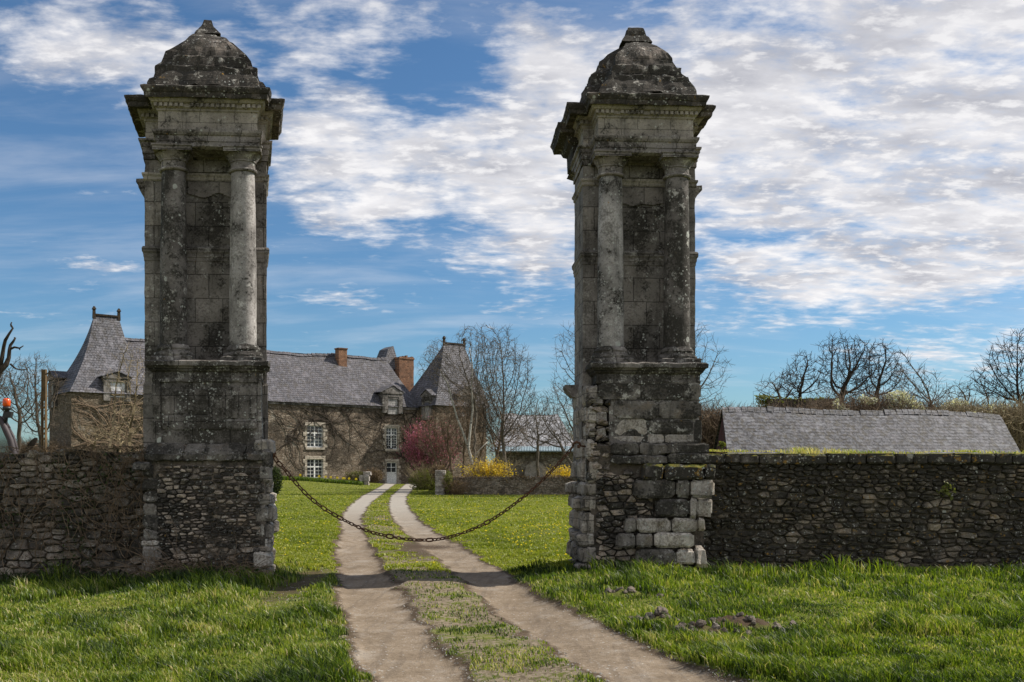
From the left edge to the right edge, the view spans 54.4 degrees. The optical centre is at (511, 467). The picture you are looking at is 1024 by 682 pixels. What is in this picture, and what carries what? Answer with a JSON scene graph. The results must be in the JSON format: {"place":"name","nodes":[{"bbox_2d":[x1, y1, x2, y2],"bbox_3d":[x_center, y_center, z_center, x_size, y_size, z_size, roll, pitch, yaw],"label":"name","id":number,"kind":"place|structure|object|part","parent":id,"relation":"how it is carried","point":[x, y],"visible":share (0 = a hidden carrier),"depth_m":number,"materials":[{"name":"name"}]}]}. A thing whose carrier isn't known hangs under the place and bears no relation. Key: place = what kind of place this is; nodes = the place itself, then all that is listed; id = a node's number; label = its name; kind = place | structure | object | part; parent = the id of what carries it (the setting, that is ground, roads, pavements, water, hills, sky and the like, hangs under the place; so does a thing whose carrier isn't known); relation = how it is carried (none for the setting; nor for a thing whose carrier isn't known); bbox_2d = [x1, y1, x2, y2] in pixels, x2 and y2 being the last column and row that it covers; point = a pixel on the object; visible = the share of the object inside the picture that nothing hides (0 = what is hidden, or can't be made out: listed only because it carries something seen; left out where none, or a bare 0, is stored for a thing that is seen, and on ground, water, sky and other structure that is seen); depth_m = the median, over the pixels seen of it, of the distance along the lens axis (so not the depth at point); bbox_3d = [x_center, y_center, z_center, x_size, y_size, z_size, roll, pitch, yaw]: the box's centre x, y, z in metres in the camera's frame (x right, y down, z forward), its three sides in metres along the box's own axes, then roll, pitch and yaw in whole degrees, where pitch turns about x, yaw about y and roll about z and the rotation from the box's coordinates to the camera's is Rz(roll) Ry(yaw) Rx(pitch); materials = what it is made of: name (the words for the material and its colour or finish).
{"place":"outdoors","nodes":[
{"label":"outdoors","id":0,"kind":"place"},
{"bbox_2d":[273,480,571,574],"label":"lawn grass","id":1,"kind":"structure","parent":0,"point":[321,536],"depth_m":26.93,"materials":[{"name":"green plant"}]},
{"bbox_2d":[0,553,1023,681],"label":"verge grass","id":2,"kind":"structure","parent":0,"point":[787,654],"depth_m":10.03,"materials":[{"name":"green plant"}]},
{"bbox_2d":[0,480,1023,681],"bbox_3d":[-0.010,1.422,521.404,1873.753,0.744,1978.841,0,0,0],"label":"ground","id":3,"kind":"structure","parent":0,"point":[389,643],"depth_m":11.65,"materials":[{"name":"green plant"}]},
{"bbox_2d":[0,370,16,409],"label":"oak tree","id":4,"kind":"object","parent":3,"relation":"on","point":[3,385],"visible":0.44,"depth_m":58.04,"materials":[{"name":"brown plant"}]},
{"bbox_2d":[0,322,27,377],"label":"dead tree","id":5,"kind":"object","parent":3,"relation":"on","point":[4,365],"visible":1,"depth_m":35.97,"materials":[{"name":"brown plant"}]},
{"bbox_2d":[0,398,37,453],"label":"tractor","id":6,"kind":"object","parent":3,"relation":"on","point":[7,437],"visible":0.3,"depth_m":19.98,"materials":[{"name":"grey paint"}]},
{"bbox_3d":[-10.417,-0.560,20.635,0.809,0.683,1.230,0,0,0],"label":"cab window","id":7,"kind":"part","parent":6,"relation":"part of","materials":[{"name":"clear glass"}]},
{"bbox_2d":[0,354,48,452],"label":"oak tree","id":8,"kind":"object","parent":3,"relation":"on","point":[20,422],"visible":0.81,"depth_m":51.97,"materials":[{"name":"brown plant"}]},
{"bbox_2d":[2,435,71,453],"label":"hedge","id":9,"kind":"object","parent":3,"relation":"on","point":[28,440],"visible":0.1,"depth_m":79.63,"materials":[{"name":"plant"}]},
{"bbox_2d":[4,352,71,451],"bbox_3d":[-28.719,-2.678,60.017,4.187,8.783,2.497,0,0,0],"label":"oak tree","id":10,"kind":"object","parent":3,"relation":"on","point":[37,425],"visible":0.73,"depth_m":59.94,"materials":[{"name":"brown plant"}]},
{"bbox_2d":[41,369,49,451],"bbox_3d":[-18.700,-1.175,39.966,0.422,5.550,0.227,0,0,0],"label":"utility post","id":11,"kind":"object","parent":3,"relation":"on","point":[44,373],"visible":0.6,"depth_m":39.93,"materials":[{"name":"wood"}]},
{"bbox_2d":[0,446,147,579],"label":"rubble wall","id":12,"kind":"structure","parent":3,"relation":"on","point":[84,509],"depth_m":15.41,"materials":[{"name":"grey stone"}]},
{"bbox_2d":[78,421,138,451],"bbox_3d":[-7.616,0.398,18.628,1.320,2.562,0.675,0,0,0],"label":"bare shrub","id":13,"kind":"object","parent":3,"relation":"on","point":[119,439],"visible":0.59,"depth_m":18.59,"materials":[{"name":"brown plant"}]},
{"bbox_2d":[95,341,144,451],"bbox_3d":[-6.714,-0.256,17.602,1.421,4.024,0.760,0,0,0],"label":"climbing shrub","id":14,"kind":"object","parent":3,"relation":"on","point":[112,429],"visible":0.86,"depth_m":17.58,"materials":[{"name":"brown plant"}]},
{"bbox_2d":[83,524,289,585],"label":"grass","id":15,"kind":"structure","parent":3,"relation":"on","point":[157,568],"depth_m":14.60,"materials":[{"name":"green plant"}]},
{"bbox_2d":[124,20,284,577],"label":"gate pier","id":16,"kind":"structure","parent":3,"relation":"on","point":[206,110],"depth_m":15.25,"materials":[{"name":"stone"}]},
{"bbox_2d":[272,441,585,541],"bbox_3d":[-1.319,0.363,15.379,4.941,1.567,0.089,0,0,-3],"label":"rusty chain","id":17,"kind":"object","parent":16,"relation":"hanging from","point":[445,537],"visible":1,"depth_m":15.36,"materials":[{"name":"metal"}]},
{"bbox_2d":[47,306,489,483],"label":"manor house","id":18,"kind":"structure","parent":3,"relation":"on","point":[339,412],"depth_m":95.30,"materials":[{"name":"grey stone"}]},
{"bbox_2d":[303,422,326,449],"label":"window","id":19,"kind":"structure","parent":18,"relation":"in","point":[317,444],"depth_m":94.26,"materials":[{"name":"white paint"}]},
{"bbox_2d":[303,456,326,477],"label":"window","id":20,"kind":"structure","parent":18,"relation":"in","point":[317,463],"depth_m":94.26,"materials":[{"name":"white paint"}]},
{"bbox_2d":[382,424,400,450],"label":"window","id":21,"kind":"structure","parent":18,"relation":"in","point":[391,443],"depth_m":99.47,"materials":[{"name":"white paint"}]},
{"bbox_2d":[383,459,400,483],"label":"door","id":22,"kind":"structure","parent":18,"relation":"in","point":[391,475],"depth_m":99.49,"materials":[{"name":"white paint"}]},
{"bbox_2d":[272,464,290,493],"bbox_3d":[-14.212,0.508,60.047,1.851,2.266,1.071,0,0,-27],"label":"ivy bush","id":23,"kind":"object","parent":3,"relation":"on","point":[277,484],"visible":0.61,"depth_m":59.86,"materials":[{"name":"green plant"}]},
{"bbox_2d":[281,475,363,484],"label":"daffodil","id":24,"kind":"object","parent":3,"relation":"on","point":[329,480],"depth_m":86.65,"materials":[{"name":"plant"}]},
{"bbox_2d":[343,467,364,480],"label":"shrub","id":25,"kind":"object","parent":3,"relation":"on","point":[354,475],"visible":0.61,"depth_m":88.89,"materials":[{"name":"green plant"}]},
{"bbox_2d":[359,471,371,484],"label":"stone block","id":26,"kind":"structure","parent":3,"relation":"on","point":[365,478],"depth_m":87.66,"materials":[{"name":"grey stone"}]},
{"bbox_2d":[358,467,386,482],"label":"dry hedge","id":27,"kind":"object","parent":3,"relation":"on","point":[376,476],"visible":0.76,"depth_m":88.87,"materials":[{"name":"brown plant"}]},
{"bbox_2d":[391,410,444,472],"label":"flowering shrub","id":28,"kind":"object","parent":3,"relation":"on","point":[414,451],"visible":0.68,"depth_m":73.66,"materials":[{"name":"pink plant"}]},
{"bbox_2d":[274,492,566,562],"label":"dandelions","id":29,"kind":"object","parent":3,"relation":"on","point":[466,521],"visible":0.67,"depth_m":27.00,"materials":[{"name":"yellow plant"}]},
{"bbox_2d":[396,457,448,489],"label":"rounded bush","id":30,"kind":"object","parent":3,"relation":"on","point":[426,483],"visible":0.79,"depth_m":71.62,"materials":[{"name":"green plant"}]},
{"bbox_2d":[398,408,469,470],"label":"flowering shrub","id":31,"kind":"object","parent":3,"relation":"on","point":[442,458],"visible":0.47,"depth_m":73.71,"materials":[{"name":"plant"}]},
{"bbox_2d":[427,461,450,477],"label":"ivy bush","id":32,"kind":"object","parent":3,"relation":"on","point":[433,468],"visible":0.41,"depth_m":61.52,"materials":[{"name":"green plant"}]},
{"bbox_2d":[442,467,457,493],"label":"bramble","id":33,"kind":"object","parent":3,"relation":"on","point":[448,479],"visible":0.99,"depth_m":58.38,"materials":[{"name":"green plant"}]},
{"bbox_2d":[412,392,499,476],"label":"plum tree","id":34,"kind":"object","parent":3,"relation":"on","point":[448,427],"visible":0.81,"depth_m":66.83,"materials":[{"name":"plant"}]},
{"bbox_2d":[440,474,472,494],"bbox_3d":[-3.270,0.985,58.345,1.977,1.257,1.241,0,0,10],"label":"bramble","id":35,"kind":"object","parent":3,"relation":"on","point":[456,486],"visible":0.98,"depth_m":58.28,"materials":[{"name":"green plant"}]},
{"bbox_2d":[415,324,511,475],"bbox_3d":[-3.077,-3.621,62.043,6.306,10.648,3.115,0,0,0],"label":"birch tree","id":36,"kind":"object","parent":3,"relation":"on","point":[473,397],"visible":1,"depth_m":61.81,"materials":[{"name":"grey plant"}]},
{"bbox_2d":[454,453,522,476],"bbox_3d":[-1.498,0.045,61.471,4.385,2.347,3.143,0,0,0],"label":"forsythia","id":37,"kind":"object","parent":3,"relation":"on","point":[491,468],"visible":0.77,"depth_m":61.18,"materials":[{"name":"yellow plant"}]},
{"bbox_2d":[450,377,530,474],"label":"hazel tree","id":38,"kind":"object","parent":3,"relation":"on","point":[498,447],"visible":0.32,"depth_m":69.87,"materials":[{"name":"plant"}]},
{"bbox_2d":[229,538,753,681],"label":"pebbles","id":39,"kind":"object","parent":3,"relation":"on","point":[468,677],"visible":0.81,"depth_m":9.60,"materials":[{"name":"grey gravel"}]},
{"bbox_2d":[459,322,539,475],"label":"ash tree","id":40,"kind":"object","parent":3,"relation":"on","point":[503,421],"visible":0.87,"depth_m":65.90,"materials":[{"name":"grey plant"}]},
{"bbox_2d":[435,470,576,494],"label":"garden wall","id":41,"kind":"structure","parent":3,"relation":"on","point":[518,484],"depth_m":58.96,"materials":[{"name":"grey stone"}]},
{"bbox_2d":[482,425,572,460],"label":"hedge","id":42,"kind":"object","parent":3,"relation":"on","point":[495,453],"visible":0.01,"depth_m":91.64,"materials":[{"name":"plant"}]},
{"bbox_2d":[493,413,572,476],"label":"outbuilding","id":43,"kind":"structure","parent":3,"relation":"on","point":[548,456],"depth_m":74.83,"materials":[{"name":"stone"}]},
{"bbox_2d":[513,392,572,475],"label":"thorn tree","id":44,"kind":"object","parent":3,"relation":"on","point":[537,455],"visible":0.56,"depth_m":72.96,"materials":[{"name":"brown plant"}]},
{"bbox_2d":[516,382,572,467],"bbox_3d":[2.535,-1.863,59.954,4.682,7.197,3.029,0,0,0],"label":"field maple","id":45,"kind":"object","parent":3,"relation":"on","point":[554,434],"visible":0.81,"depth_m":59.87,"materials":[{"name":"brown plant"}]},
{"bbox_2d":[537,462,570,476],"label":"forsythia","id":46,"kind":"object","parent":3,"relation":"on","point":[562,473],"visible":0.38,"depth_m":65.68,"materials":[{"name":"yellow plant"}]},
{"bbox_2d":[550,27,715,570],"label":"gate pier","id":47,"kind":"structure","parent":3,"relation":"on","point":[631,125],"depth_m":15.56,"materials":[{"name":"stone"}]},
{"bbox_2d":[602,586,663,597],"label":"dirt clods","id":48,"kind":"object","parent":3,"relation":"on","point":[629,589],"visible":0.75,"depth_m":12.32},
{"bbox_2d":[548,321,736,409],"bbox_3d":[7.458,-4.115,57.991,9.736,11.646,6.697,0,0,-31],"label":"lime tree","id":49,"kind":"object","parent":3,"relation":"on","point":[711,368],"visible":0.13,"depth_m":57.96,"materials":[{"name":"brown plant"}]},
{"bbox_2d":[627,606,680,620],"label":"dirt clods","id":50,"kind":"object","parent":3,"relation":"on","point":[661,610],"visible":0.66,"depth_m":10.46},
{"bbox_2d":[660,619,751,636],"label":"dirt clods","id":51,"kind":"object","parent":3,"relation":"on","point":[701,623],"visible":0.39,"depth_m":9.68,"materials":[{"name":"brown soil"}]},
{"bbox_2d":[699,396,748,453],"bbox_3d":[9.972,-0.879,46.016,7.626,4.974,5.903,0,0,-14],"label":"hedge","id":52,"kind":"object","parent":3,"relation":"on","point":[707,418],"visible":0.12,"depth_m":45.06,"materials":[{"name":"brown plant"}]},
{"bbox_2d":[679,612,797,633],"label":"dirt clods","id":53,"kind":"object","parent":3,"relation":"on","point":[752,619],"visible":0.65,"depth_m":9.95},
{"bbox_2d":[714,397,823,425],"bbox_3d":[12.704,-0.893,44.193,7.755,4.998,6.184,0,0,0],"label":"hedge","id":54,"kind":"object","parent":3,"relation":"on","point":[754,404],"visible":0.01,"depth_m":43.74,"materials":[{"name":"green plant"}]},
{"bbox_2d":[753,371,799,402],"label":"apple tree","id":55,"kind":"object","parent":3,"relation":"on","point":[776,388],"visible":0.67,"depth_m":51.97,"materials":[{"name":"brown plant"}]},
{"bbox_2d":[751,394,836,408],"bbox_3d":[13.092,-0.898,46.232,4.005,5.047,0.791,0,0,0],"label":"hedge","id":56,"kind":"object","parent":3,"relation":"on","point":[765,400],"depth_m":46.00,"materials":[{"name":"green plant"}]},
{"bbox_2d":[773,350,829,398],"bbox_3d":[14.519,-2.129,49.989,2.982,7.679,2.042,0,0,0],"label":"apple tree","id":57,"kind":"object","parent":3,"relation":"on","point":[799,391],"visible":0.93,"depth_m":49.95,"materials":[{"name":"brown plant"}]},
{"bbox_2d":[811,328,884,401],"bbox_3d":[17.654,-2.800,51.959,3.440,9.014,3.153,0,0,-29],"label":"walnut tree","id":58,"kind":"object","parent":3,"relation":"on","point":[846,380],"visible":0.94,"depth_m":51.78,"materials":[{"name":"brown plant"}]},
{"bbox_2d":[704,453,1023,569],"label":"rubble wall","id":59,"kind":"structure","parent":3,"relation":"on","point":[790,508],"depth_m":15.96,"materials":[{"name":"grey stone"}]},
{"bbox_2d":[717,441,725,449],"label":"wall weed","id":60,"kind":"object","parent":59,"relation":"on","point":[721,444],"depth_m":15.73,"materials":[{"name":"green plant"}]},
{"bbox_2d":[709,445,1023,454],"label":"wall top grass","id":61,"kind":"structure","parent":59,"relation":"on","point":[807,450],"depth_m":16.05,"materials":[{"name":"green plant"}]},
{"bbox_2d":[936,481,955,499],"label":"wall weed","id":62,"kind":"object","parent":59,"relation":"attached to","point":[946,492],"depth_m":15.75,"materials":[{"name":"green plant"}]},
{"bbox_2d":[713,406,1019,453],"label":"barn","id":63,"kind":"structure","parent":3,"relation":"on","point":[765,429],"depth_m":32.27,"materials":[{"name":"stone"}]},
{"bbox_2d":[858,338,911,396],"bbox_3d":[19.786,-2.599,52.932,3.250,8.620,1.974,0,0,0],"label":"walnut tree","id":64,"kind":"object","parent":3,"relation":"on","point":[886,382],"visible":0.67,"depth_m":52.89,"materials":[{"name":"brown plant"}]},
{"bbox_2d":[789,383,993,412],"bbox_3d":[16.171,-1.025,41.913,10.857,5.261,6.692,0,0,0],"label":"hedge","id":65,"kind":"object","parent":3,"relation":"on","point":[894,401],"visible":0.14,"depth_m":41.12,"materials":[{"name":"plant"}]},
{"bbox_2d":[880,346,956,400],"bbox_3d":[20.326,-2.200,49.968,3.920,7.842,1.860,0,0,0],"label":"ash tree","id":66,"kind":"object","parent":3,"relation":"on","point":[913,381],"visible":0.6,"depth_m":49.93,"materials":[{"name":"brown plant"}]},
{"bbox_2d":[940,375,994,406],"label":"ash tree","id":67,"kind":"object","parent":3,"relation":"on","point":[979,389],"visible":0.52,"depth_m":46.95,"materials":[{"name":"brown plant"}]},
{"bbox_2d":[927,392,1023,452],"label":"hedge","id":68,"kind":"object","parent":3,"relation":"on","point":[1012,417],"visible":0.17,"depth_m":39.06,"materials":[{"name":"plant"}]},
{"bbox_2d":[965,328,1023,406],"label":"ash tree","id":69,"kind":"object","parent":3,"relation":"on","point":[1008,394],"visible":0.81,"depth_m":43.98,"materials":[{"name":"brown plant"}]},
{"bbox_2d":[0,0,1023,464],"label":"sky","id":70,"kind":"structure","parent":0,"point":[859,170],"materials":[{"name":"blue"}]}
]}

